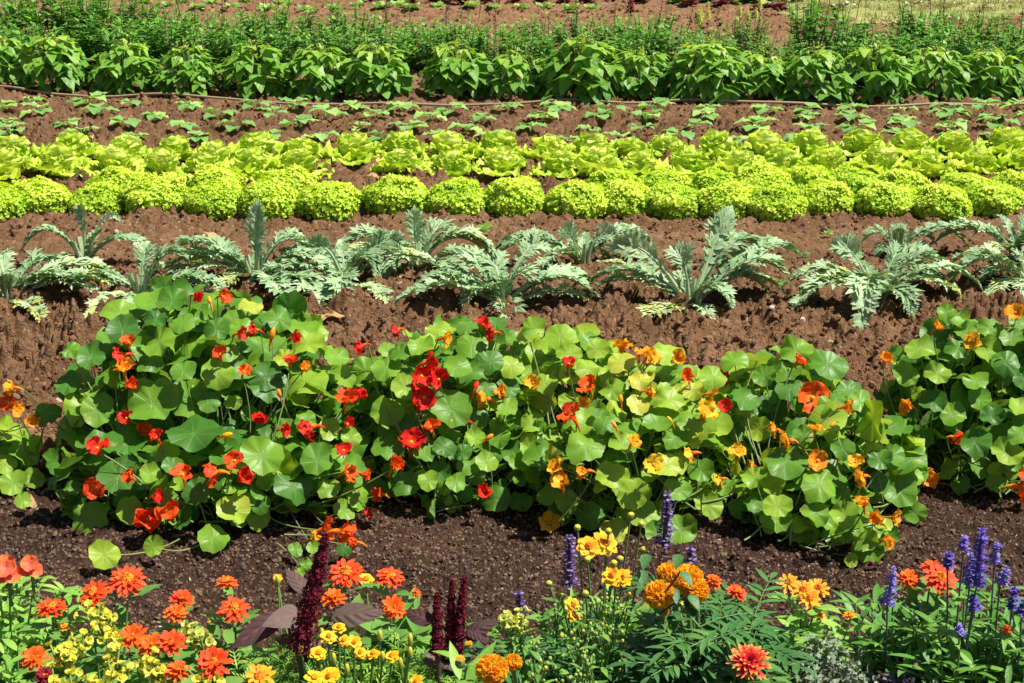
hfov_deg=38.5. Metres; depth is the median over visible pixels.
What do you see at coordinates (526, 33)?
snapdragon plant
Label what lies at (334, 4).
young lettuce
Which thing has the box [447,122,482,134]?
seedling
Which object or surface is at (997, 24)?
snapdragon plant
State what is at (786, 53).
snapdragon plant
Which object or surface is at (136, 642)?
zinnia plant
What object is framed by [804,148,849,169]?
butterhead lettuce
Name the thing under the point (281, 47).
snapdragon plant
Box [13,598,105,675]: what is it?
zinnia plant
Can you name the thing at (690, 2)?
red lettuce
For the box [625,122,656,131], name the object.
seedling
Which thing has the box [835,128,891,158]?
butterhead lettuce
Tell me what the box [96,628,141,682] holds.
yellow flower plant
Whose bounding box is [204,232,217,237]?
fallen leaf
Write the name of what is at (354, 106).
seedling
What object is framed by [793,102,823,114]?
seedling
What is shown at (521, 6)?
young lettuce
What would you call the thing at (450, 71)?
bean plant
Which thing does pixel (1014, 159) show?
butterhead lettuce
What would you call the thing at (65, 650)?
yellow flower plant
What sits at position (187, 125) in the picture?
seedling
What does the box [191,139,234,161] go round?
butterhead lettuce
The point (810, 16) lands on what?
leafy bush
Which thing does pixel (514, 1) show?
red lettuce
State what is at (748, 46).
snapdragon plant
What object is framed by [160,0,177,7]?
young lettuce
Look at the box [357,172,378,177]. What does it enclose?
fallen leaf
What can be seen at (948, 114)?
seedling
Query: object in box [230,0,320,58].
snapdragon plant
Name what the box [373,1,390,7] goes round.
young lettuce
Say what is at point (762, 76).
bean plant
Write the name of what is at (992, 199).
frilly lettuce
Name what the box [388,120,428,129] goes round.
seedling
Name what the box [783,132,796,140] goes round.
seedling
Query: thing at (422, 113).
seedling
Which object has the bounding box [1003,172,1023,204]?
frilly lettuce
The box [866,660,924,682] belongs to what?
curly leaf plant
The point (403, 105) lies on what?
seedling
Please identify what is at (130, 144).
butterhead lettuce
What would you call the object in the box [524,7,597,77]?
snapdragon plant
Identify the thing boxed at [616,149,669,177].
butterhead lettuce
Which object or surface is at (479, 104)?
garden hose
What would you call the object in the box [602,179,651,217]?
frilly lettuce
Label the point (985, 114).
seedling
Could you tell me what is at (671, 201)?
frilly lettuce
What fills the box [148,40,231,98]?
bean plant
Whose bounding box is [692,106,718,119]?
seedling
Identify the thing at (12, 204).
frilly lettuce
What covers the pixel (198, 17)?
snapdragon plant
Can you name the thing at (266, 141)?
butterhead lettuce
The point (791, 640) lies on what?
zinnia plant
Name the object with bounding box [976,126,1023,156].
butterhead lettuce
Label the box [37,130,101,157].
butterhead lettuce
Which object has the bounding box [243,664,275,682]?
zinnia plant
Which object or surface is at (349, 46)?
snapdragon plant
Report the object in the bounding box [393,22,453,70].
snapdragon plant
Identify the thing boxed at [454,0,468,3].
red lettuce
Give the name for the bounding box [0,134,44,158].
butterhead lettuce
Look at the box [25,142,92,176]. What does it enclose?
butterhead lettuce
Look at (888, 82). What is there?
bean plant
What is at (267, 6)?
young lettuce
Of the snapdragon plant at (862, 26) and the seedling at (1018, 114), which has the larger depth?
the snapdragon plant at (862, 26)
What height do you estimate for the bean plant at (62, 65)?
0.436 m
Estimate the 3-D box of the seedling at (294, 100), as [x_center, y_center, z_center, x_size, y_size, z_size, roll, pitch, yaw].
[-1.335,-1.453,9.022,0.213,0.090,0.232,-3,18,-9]
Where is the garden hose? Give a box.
[0,85,1023,107]
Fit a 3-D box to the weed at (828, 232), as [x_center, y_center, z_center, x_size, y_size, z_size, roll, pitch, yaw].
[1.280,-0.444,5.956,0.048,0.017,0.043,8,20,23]
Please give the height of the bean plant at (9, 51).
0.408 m
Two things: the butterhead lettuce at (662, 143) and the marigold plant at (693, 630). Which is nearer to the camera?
the marigold plant at (693, 630)
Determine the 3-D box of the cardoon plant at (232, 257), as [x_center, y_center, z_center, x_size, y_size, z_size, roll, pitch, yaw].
[-0.920,-0.303,5.161,0.716,0.354,0.556,4,18,11]
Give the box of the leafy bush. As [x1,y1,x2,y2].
[784,0,848,64]
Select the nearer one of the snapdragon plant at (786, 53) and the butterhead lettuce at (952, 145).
the butterhead lettuce at (952, 145)
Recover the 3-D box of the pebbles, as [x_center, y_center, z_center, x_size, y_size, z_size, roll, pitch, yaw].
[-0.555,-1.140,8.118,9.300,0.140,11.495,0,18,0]
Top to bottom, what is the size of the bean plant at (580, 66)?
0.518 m
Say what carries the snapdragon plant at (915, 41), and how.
on the ground at (18, 334)
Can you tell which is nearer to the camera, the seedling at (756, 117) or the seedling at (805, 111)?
the seedling at (756, 117)
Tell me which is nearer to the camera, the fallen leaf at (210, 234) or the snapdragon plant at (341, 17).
the fallen leaf at (210, 234)
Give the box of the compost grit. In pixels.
[0,460,1023,680]
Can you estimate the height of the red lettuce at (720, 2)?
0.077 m
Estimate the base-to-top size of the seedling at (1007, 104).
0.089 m
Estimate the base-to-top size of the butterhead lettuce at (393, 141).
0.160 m
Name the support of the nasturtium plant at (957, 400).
on the ground at (18, 334)
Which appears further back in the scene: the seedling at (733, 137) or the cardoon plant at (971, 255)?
the seedling at (733, 137)
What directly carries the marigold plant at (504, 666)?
on the ground at (18, 334)
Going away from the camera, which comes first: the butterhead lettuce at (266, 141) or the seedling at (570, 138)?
the butterhead lettuce at (266, 141)
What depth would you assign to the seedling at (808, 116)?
8.57 m
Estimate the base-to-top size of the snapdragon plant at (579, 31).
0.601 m
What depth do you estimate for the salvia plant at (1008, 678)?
2.48 m
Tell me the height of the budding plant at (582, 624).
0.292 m
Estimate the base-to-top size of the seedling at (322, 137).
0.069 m
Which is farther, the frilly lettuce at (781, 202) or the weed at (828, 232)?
the frilly lettuce at (781, 202)
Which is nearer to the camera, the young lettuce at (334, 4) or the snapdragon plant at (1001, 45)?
the snapdragon plant at (1001, 45)
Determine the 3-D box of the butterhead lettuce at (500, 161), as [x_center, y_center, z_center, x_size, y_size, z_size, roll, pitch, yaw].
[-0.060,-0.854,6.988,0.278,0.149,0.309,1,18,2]
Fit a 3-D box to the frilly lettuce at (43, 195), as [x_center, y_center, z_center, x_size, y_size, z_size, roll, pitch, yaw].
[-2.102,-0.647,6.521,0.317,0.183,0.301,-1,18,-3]
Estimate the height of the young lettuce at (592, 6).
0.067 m
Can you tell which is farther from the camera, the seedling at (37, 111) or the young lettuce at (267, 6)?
the young lettuce at (267, 6)
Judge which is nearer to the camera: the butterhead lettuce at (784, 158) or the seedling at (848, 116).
the butterhead lettuce at (784, 158)
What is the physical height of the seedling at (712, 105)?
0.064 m
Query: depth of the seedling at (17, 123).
8.11 m
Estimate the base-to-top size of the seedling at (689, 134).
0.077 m
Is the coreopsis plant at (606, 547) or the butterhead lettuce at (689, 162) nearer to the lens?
the coreopsis plant at (606, 547)
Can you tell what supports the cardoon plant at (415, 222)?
on the ground at (18, 334)
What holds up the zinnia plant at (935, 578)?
on the ground at (18, 334)
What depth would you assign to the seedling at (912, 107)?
8.89 m
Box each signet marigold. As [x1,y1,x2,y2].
[227,574,456,682]
[231,575,349,682]
[336,573,481,682]
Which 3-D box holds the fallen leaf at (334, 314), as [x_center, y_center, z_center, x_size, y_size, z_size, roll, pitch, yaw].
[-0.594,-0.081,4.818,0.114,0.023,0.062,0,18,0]
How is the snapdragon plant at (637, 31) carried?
on the ground at (18, 334)
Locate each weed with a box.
[476,222,492,231]
[822,230,833,233]
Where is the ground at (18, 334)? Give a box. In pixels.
[0,0,1023,679]
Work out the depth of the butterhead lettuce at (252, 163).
6.94 m
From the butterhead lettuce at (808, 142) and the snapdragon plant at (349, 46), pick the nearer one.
the butterhead lettuce at (808, 142)
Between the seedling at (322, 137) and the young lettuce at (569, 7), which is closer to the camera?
the seedling at (322, 137)
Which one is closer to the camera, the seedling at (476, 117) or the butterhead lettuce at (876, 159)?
the butterhead lettuce at (876, 159)
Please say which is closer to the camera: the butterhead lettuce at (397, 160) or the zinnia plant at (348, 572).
the zinnia plant at (348, 572)
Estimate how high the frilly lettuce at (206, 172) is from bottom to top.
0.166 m
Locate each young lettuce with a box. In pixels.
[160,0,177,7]
[189,2,204,8]
[203,0,218,4]
[223,2,240,7]
[255,3,272,9]
[273,0,291,4]
[296,4,311,11]
[323,3,340,9]
[348,0,365,8]
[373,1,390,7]
[390,0,407,6]
[402,2,420,9]
[431,1,445,7]
[462,0,479,6]
[487,3,502,8]
[514,3,529,8]
[535,2,554,9]
[560,3,578,10]
[583,3,601,9]
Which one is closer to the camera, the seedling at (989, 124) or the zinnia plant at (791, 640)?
the zinnia plant at (791, 640)
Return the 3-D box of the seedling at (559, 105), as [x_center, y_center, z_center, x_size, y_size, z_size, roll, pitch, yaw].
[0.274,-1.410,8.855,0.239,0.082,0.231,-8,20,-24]
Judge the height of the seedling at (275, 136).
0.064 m
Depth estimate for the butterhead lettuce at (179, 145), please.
7.36 m
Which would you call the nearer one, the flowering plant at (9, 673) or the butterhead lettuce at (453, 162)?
the flowering plant at (9, 673)
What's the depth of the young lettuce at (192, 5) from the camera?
15.00 m
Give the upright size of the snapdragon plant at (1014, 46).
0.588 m
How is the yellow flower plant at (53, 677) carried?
on the ground at (18, 334)
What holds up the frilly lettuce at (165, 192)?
on the ground at (18, 334)
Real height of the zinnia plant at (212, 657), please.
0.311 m
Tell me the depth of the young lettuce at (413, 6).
14.82 m
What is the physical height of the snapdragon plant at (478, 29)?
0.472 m
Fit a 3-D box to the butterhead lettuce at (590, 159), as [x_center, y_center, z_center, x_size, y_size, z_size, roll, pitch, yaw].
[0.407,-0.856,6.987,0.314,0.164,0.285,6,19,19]
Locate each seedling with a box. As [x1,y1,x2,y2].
[0,100,16,110]
[0,117,18,123]
[0,121,28,135]
[19,101,52,117]
[22,95,47,101]
[52,117,81,127]
[59,125,99,138]
[65,91,107,106]
[80,102,119,115]
[107,115,144,127]
[119,98,140,105]
[121,131,149,137]
[141,111,168,120]
[165,119,198,130]
[174,100,202,110]
[186,130,209,142]
[199,107,240,119]
[215,119,255,131]
[237,98,271,109]
[256,106,287,117]
[258,128,282,138]
[277,97,309,109]
[279,114,318,126]
[301,130,339,141]
[309,104,350,120]
[339,100,369,109]
[348,121,370,130]
[358,109,390,118]
[367,130,389,141]
[384,101,421,111]
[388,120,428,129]
[414,111,446,121]
[422,129,443,134]
[434,101,468,115]
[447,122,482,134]
[468,112,496,122]
[473,128,508,137]
[492,102,522,112]
[515,121,546,131]
[525,108,560,121]
[538,100,577,110]
[555,135,578,140]
[576,124,600,131]
[582,108,614,118]
[590,102,627,114]
[603,130,636,141]
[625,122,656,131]
[630,109,662,123]
[638,97,675,109]
[661,127,696,139]
[681,118,712,129]
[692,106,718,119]
[693,104,720,113]
[730,134,748,141]
[734,116,776,130]
[748,115,778,124]
[749,104,783,114]
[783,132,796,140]
[792,121,828,129]
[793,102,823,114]
[793,112,820,119]
[834,118,875,132]
[835,109,871,120]
[836,102,867,109]
[879,127,906,133]
[886,113,916,123]
[887,115,924,128]
[888,106,917,110]
[926,107,972,118]
[928,102,965,111]
[930,118,970,131]
[935,128,969,138]
[969,97,1000,110]
[975,115,1019,128]
[978,113,1006,120]
[999,98,1023,109]
[1013,110,1023,115]
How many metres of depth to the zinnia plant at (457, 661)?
2.37 m
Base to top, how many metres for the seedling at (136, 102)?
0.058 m
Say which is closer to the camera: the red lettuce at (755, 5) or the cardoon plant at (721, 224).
the cardoon plant at (721, 224)
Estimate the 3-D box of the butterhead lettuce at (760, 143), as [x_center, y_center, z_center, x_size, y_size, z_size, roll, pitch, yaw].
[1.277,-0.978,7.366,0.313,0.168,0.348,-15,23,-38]
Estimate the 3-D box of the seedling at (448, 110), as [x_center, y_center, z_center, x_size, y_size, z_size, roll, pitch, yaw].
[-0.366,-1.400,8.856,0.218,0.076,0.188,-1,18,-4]
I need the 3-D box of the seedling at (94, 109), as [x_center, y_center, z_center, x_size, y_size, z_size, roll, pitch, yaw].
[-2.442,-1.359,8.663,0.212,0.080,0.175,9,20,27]
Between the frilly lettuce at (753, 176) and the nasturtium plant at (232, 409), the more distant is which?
the frilly lettuce at (753, 176)
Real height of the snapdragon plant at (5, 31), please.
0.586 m
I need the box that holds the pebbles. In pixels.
[14,26,1016,627]
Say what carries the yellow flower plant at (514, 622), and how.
on the ground at (18, 334)
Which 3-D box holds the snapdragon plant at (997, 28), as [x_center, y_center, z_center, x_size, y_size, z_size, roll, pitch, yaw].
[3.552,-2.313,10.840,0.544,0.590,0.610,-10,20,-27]
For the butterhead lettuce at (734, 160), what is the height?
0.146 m
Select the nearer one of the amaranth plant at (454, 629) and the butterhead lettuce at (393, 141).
the amaranth plant at (454, 629)
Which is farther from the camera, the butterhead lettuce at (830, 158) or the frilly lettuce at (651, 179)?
the butterhead lettuce at (830, 158)
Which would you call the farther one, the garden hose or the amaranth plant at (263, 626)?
the garden hose
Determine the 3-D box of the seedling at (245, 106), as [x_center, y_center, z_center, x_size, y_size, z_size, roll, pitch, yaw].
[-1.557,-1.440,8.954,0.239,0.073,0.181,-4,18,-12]
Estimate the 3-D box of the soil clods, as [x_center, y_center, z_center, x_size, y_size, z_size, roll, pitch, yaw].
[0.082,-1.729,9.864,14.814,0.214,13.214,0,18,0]
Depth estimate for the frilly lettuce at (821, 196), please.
6.30 m
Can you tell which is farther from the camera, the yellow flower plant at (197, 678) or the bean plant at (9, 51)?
the bean plant at (9, 51)
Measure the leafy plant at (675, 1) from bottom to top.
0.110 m
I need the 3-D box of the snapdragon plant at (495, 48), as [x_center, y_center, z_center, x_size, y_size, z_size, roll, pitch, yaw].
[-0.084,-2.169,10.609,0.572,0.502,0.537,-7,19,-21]
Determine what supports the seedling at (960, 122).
on the ground at (18, 334)
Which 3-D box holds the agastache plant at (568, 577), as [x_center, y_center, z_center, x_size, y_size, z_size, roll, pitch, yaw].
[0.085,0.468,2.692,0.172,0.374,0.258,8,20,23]
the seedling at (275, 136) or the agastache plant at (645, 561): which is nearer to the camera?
the agastache plant at (645, 561)
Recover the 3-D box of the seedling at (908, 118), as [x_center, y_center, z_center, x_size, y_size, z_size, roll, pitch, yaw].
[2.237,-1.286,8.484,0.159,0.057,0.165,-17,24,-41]
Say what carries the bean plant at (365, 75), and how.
on the ground at (18, 334)
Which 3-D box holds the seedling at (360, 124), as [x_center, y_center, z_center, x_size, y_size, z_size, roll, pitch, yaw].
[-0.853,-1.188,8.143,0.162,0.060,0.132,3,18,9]
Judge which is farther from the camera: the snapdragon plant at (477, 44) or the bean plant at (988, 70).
the snapdragon plant at (477, 44)
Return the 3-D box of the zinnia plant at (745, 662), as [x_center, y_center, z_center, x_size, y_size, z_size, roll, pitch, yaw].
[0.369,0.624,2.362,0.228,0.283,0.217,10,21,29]
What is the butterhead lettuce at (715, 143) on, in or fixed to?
on the ground at (18, 334)
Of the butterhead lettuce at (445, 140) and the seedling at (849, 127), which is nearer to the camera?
the butterhead lettuce at (445, 140)
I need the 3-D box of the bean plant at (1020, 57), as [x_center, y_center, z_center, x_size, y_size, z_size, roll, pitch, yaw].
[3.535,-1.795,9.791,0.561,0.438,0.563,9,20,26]
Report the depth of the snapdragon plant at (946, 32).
10.34 m
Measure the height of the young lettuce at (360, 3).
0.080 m
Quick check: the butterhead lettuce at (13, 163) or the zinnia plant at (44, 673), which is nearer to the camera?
the zinnia plant at (44, 673)
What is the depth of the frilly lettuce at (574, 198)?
6.26 m
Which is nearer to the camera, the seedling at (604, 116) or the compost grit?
the compost grit
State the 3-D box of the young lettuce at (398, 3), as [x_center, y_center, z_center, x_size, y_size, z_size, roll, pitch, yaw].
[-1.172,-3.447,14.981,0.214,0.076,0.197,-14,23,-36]
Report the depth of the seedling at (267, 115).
8.65 m
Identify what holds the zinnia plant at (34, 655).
on the ground at (18, 334)
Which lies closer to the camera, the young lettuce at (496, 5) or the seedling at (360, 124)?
the seedling at (360, 124)
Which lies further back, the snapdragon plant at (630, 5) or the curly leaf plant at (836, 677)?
the snapdragon plant at (630, 5)
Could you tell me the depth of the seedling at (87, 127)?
8.03 m
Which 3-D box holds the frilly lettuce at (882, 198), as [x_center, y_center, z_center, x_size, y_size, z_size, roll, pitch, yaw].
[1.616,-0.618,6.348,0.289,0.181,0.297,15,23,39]
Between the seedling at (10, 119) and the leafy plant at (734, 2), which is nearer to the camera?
the seedling at (10, 119)
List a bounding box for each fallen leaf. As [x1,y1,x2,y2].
[10,494,36,508]
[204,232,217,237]
[315,311,343,320]
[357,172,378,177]
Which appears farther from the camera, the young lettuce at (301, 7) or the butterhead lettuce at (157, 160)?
the young lettuce at (301, 7)
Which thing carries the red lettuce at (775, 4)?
on the ground at (18, 334)
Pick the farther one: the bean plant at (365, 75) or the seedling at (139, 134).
the bean plant at (365, 75)
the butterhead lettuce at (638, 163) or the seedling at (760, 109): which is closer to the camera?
the butterhead lettuce at (638, 163)
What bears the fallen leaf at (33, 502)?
on the ground at (18, 334)
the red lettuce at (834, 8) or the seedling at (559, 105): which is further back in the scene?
the red lettuce at (834, 8)
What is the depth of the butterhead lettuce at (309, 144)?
7.27 m
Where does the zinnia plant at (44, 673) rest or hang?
on the ground at (18, 334)
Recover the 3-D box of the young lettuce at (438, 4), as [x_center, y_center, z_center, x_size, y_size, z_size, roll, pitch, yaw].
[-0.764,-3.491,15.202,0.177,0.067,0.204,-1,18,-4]
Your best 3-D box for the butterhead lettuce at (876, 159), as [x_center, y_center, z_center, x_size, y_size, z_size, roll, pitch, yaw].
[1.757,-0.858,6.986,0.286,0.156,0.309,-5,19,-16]
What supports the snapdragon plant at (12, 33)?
on the ground at (18, 334)
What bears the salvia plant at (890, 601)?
on the ground at (18, 334)
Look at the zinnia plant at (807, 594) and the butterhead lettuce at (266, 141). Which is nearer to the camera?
the zinnia plant at (807, 594)
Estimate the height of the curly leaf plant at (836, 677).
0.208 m
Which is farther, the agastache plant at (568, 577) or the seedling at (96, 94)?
the seedling at (96, 94)
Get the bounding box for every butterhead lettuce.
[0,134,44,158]
[0,147,30,179]
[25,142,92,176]
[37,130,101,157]
[79,146,142,176]
[94,134,151,158]
[129,146,190,178]
[145,135,199,160]
[177,152,231,178]
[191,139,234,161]
[221,146,279,180]
[228,131,285,159]
[267,147,334,178]
[275,137,332,159]
[318,132,380,165]
[370,148,427,173]
[373,130,428,156]
[417,130,481,161]
[422,149,478,176]
[469,130,529,160]
[472,146,528,176]
[524,133,576,161]
[529,148,586,177]
[564,131,620,156]
[569,144,626,176]
[607,137,656,159]
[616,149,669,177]
[646,133,688,157]
[655,148,719,176]
[683,128,749,160]
[714,149,764,173]
[733,129,799,158]
[757,145,810,170]
[793,128,840,158]
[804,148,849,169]
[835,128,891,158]
[850,144,906,176]
[876,127,941,160]
[896,146,957,178]
[927,131,984,159]
[951,146,1007,174]
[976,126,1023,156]
[996,148,1023,172]
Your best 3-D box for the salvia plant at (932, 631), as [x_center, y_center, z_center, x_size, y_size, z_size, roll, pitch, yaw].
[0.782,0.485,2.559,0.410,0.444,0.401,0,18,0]
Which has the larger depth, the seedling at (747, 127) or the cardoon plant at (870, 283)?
the seedling at (747, 127)
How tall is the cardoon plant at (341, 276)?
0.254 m
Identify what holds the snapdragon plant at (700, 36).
on the ground at (18, 334)
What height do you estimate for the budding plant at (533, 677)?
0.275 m
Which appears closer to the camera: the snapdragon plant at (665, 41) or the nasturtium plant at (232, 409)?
the nasturtium plant at (232, 409)
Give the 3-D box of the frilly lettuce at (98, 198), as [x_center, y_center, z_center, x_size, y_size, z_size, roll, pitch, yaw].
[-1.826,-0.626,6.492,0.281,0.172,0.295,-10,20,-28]
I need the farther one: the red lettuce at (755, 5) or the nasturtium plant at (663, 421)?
the red lettuce at (755, 5)
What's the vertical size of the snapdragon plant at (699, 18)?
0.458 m
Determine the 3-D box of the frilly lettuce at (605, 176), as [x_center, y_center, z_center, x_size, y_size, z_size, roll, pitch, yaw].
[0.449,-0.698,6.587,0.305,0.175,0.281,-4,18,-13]
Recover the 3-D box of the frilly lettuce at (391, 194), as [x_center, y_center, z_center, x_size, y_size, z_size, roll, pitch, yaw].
[-0.496,-0.643,6.359,0.310,0.189,0.327,-11,21,-30]
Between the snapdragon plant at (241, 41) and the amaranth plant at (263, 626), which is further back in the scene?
the snapdragon plant at (241, 41)
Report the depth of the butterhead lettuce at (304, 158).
6.96 m
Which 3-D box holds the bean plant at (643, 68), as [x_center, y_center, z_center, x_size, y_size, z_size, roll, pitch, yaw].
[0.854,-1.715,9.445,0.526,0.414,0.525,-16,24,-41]
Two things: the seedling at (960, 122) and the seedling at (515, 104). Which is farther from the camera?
the seedling at (515, 104)
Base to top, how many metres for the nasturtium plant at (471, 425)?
0.443 m
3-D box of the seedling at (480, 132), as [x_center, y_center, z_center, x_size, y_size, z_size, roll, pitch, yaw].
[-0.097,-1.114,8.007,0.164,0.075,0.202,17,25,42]
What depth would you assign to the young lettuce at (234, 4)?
15.11 m
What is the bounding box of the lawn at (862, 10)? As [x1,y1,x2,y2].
[760,0,1023,24]
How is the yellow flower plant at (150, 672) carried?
on the ground at (18, 334)
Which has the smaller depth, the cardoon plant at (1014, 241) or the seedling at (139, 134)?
the cardoon plant at (1014, 241)
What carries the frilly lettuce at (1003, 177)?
on the ground at (18, 334)
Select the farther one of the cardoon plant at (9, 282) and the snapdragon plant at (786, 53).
the snapdragon plant at (786, 53)
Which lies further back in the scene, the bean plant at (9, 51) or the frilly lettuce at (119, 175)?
the bean plant at (9, 51)
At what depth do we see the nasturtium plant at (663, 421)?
3.43 m
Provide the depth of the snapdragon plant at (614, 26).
11.19 m
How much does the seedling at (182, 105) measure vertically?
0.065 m
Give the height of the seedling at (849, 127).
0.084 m
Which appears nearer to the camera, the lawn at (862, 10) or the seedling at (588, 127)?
the seedling at (588, 127)
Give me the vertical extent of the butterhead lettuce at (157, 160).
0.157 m
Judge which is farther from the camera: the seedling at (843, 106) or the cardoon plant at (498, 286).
the seedling at (843, 106)
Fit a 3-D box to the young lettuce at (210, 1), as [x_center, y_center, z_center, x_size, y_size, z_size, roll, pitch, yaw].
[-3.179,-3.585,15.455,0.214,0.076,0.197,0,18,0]
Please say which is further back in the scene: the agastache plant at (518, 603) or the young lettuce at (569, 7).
the young lettuce at (569, 7)
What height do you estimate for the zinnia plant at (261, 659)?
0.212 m
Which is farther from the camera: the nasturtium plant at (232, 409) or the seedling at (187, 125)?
the seedling at (187, 125)
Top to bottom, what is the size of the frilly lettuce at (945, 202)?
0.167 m
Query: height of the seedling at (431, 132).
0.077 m
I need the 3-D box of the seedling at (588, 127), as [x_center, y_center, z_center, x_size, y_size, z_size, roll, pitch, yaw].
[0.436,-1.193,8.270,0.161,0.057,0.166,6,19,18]
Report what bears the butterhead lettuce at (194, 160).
on the ground at (18, 334)
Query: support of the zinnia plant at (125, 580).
on the ground at (18, 334)
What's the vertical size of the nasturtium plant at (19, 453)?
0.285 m
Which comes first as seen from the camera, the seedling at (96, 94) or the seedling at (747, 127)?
the seedling at (747, 127)
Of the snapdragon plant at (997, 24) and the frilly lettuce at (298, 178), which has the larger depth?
the snapdragon plant at (997, 24)
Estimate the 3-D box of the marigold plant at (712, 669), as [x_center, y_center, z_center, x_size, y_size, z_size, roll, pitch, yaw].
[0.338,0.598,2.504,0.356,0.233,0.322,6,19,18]
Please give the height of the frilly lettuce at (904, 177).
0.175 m
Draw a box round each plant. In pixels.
[0,0,50,41]
[0,0,68,61]
[0,0,105,54]
[0,18,22,37]
[0,30,21,83]
[0,247,122,322]
[0,380,54,508]
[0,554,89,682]
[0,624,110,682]
[7,16,107,68]
[7,30,95,96]
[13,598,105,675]
[19,205,164,285]
[20,645,52,682]
[21,239,226,327]
[35,275,403,576]
[35,666,75,682]
[36,0,140,54]
[40,624,100,682]
[46,662,109,682]
[54,565,174,682]
[63,0,144,68]
[72,0,174,48]
[72,599,136,682]
[78,36,162,97]
[85,0,165,59]
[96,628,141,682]
[119,623,202,682]
[127,0,203,65]
[132,643,167,682]
[137,0,208,53]
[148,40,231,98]
[151,589,229,680]
[161,197,339,301]
[163,645,250,682]
[164,0,233,50]
[164,575,296,682]
[173,618,259,682]
[178,2,249,71]
[179,619,223,681]
[191,671,225,682]
[202,0,275,54]
[207,20,279,63]
[212,36,289,99]
[228,533,385,682]
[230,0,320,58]
[243,652,271,677]
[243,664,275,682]
[247,226,441,308]
[250,0,319,71]
[283,38,361,102]
[288,15,343,50]
[289,11,354,70]
[312,0,391,56]
[313,587,445,682]
[315,558,446,681]
[317,5,376,63]
[332,204,495,284]
[338,37,418,99]
[345,0,421,66]
[346,314,545,521]
[360,9,406,53]
[392,1,461,58]
[392,225,602,318]
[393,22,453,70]
[405,575,500,682]
[417,35,496,98]
[418,0,487,61]
[430,2,492,56]
[432,640,496,682]
[442,629,632,682]
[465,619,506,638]
[469,10,540,70]
[481,44,552,99]
[488,219,656,274]
[495,12,557,71]
[495,590,533,673]
[495,606,562,682]
[496,11,563,57]
[496,323,746,544]
[496,613,626,682]
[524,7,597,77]
[524,512,683,682]
[525,534,602,666]
[532,31,630,105]
[538,592,631,682]
[551,0,613,46]
[561,32,637,62]
[567,562,820,682]
[584,3,651,60]
[589,205,809,319]
[593,645,635,679]
[599,1,665,75]
[603,0,650,57]
[604,615,814,682]
[605,42,669,100]
[609,0,686,56]
[637,489,699,642]
[640,8,703,67]
[659,34,751,104]
[668,0,685,3]
[672,9,737,72]
[678,1,729,46]
[699,334,928,567]
[700,574,752,633]
[714,0,741,4]
[715,13,778,63]
[723,0,773,55]
[725,640,789,682]
[726,44,804,99]
[735,637,807,675]
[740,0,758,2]
[744,573,877,682]
[751,34,812,62]
[769,624,877,682]
[778,40,856,104]
[780,229,982,328]
[783,649,877,682]
[789,611,881,680]
[793,0,875,60]
[804,566,972,682]
[825,0,895,73]
[839,39,915,104]
[841,18,912,52]
[848,527,1023,682]
[849,559,972,677]
[861,220,969,256]
[862,20,916,69]
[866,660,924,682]
[873,624,1023,682]
[875,303,1023,502]
[883,4,953,76]
[884,0,975,51]
[903,40,974,100]
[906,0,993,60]
[911,539,1023,682]
[916,0,994,66]
[922,212,1023,263]
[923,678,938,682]
[942,242,1023,295]
[952,0,1023,62]
[960,43,1023,101]
[961,33,1021,79]
[977,625,1023,682]
[990,21,1023,50]
[996,8,1023,56]
[1003,45,1023,95]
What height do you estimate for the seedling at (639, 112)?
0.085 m
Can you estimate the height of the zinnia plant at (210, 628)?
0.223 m
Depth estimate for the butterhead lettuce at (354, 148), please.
7.22 m
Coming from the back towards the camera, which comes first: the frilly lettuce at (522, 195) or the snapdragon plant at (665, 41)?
the snapdragon plant at (665, 41)
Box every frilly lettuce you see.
[0,182,27,220]
[11,175,72,215]
[67,181,125,215]
[84,165,158,186]
[119,173,187,213]
[182,177,241,220]
[187,162,247,187]
[236,177,299,220]
[257,163,318,191]
[295,180,362,221]
[360,173,427,214]
[423,176,487,215]
[482,175,545,216]
[543,178,608,219]
[584,167,640,190]
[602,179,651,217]
[639,168,691,187]
[644,180,701,220]
[687,166,735,190]
[697,178,752,218]
[733,162,798,189]
[746,183,807,222]
[785,164,833,187]
[792,178,855,215]
[829,162,879,195]
[852,180,915,217]
[877,168,930,191]
[911,183,973,222]
[937,171,995,189]
[964,182,1023,217]
[988,168,1023,186]
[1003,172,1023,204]
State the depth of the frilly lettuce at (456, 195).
6.26 m
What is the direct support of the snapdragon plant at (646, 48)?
on the ground at (18, 334)
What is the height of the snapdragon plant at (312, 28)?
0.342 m
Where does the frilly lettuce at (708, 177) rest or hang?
on the ground at (18, 334)
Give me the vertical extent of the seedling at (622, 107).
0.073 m
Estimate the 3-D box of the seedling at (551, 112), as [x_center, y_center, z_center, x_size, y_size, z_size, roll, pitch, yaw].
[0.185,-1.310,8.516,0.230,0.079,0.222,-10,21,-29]
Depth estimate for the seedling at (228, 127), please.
8.12 m
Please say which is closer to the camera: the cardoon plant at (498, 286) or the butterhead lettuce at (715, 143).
the cardoon plant at (498, 286)
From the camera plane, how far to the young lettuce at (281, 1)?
15.55 m
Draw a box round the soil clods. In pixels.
[0,0,1023,484]
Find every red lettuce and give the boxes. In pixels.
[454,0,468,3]
[504,0,523,2]
[553,0,574,3]
[579,0,597,2]
[681,0,700,5]
[709,0,731,5]
[749,3,769,10]
[766,1,790,9]
[830,3,847,9]

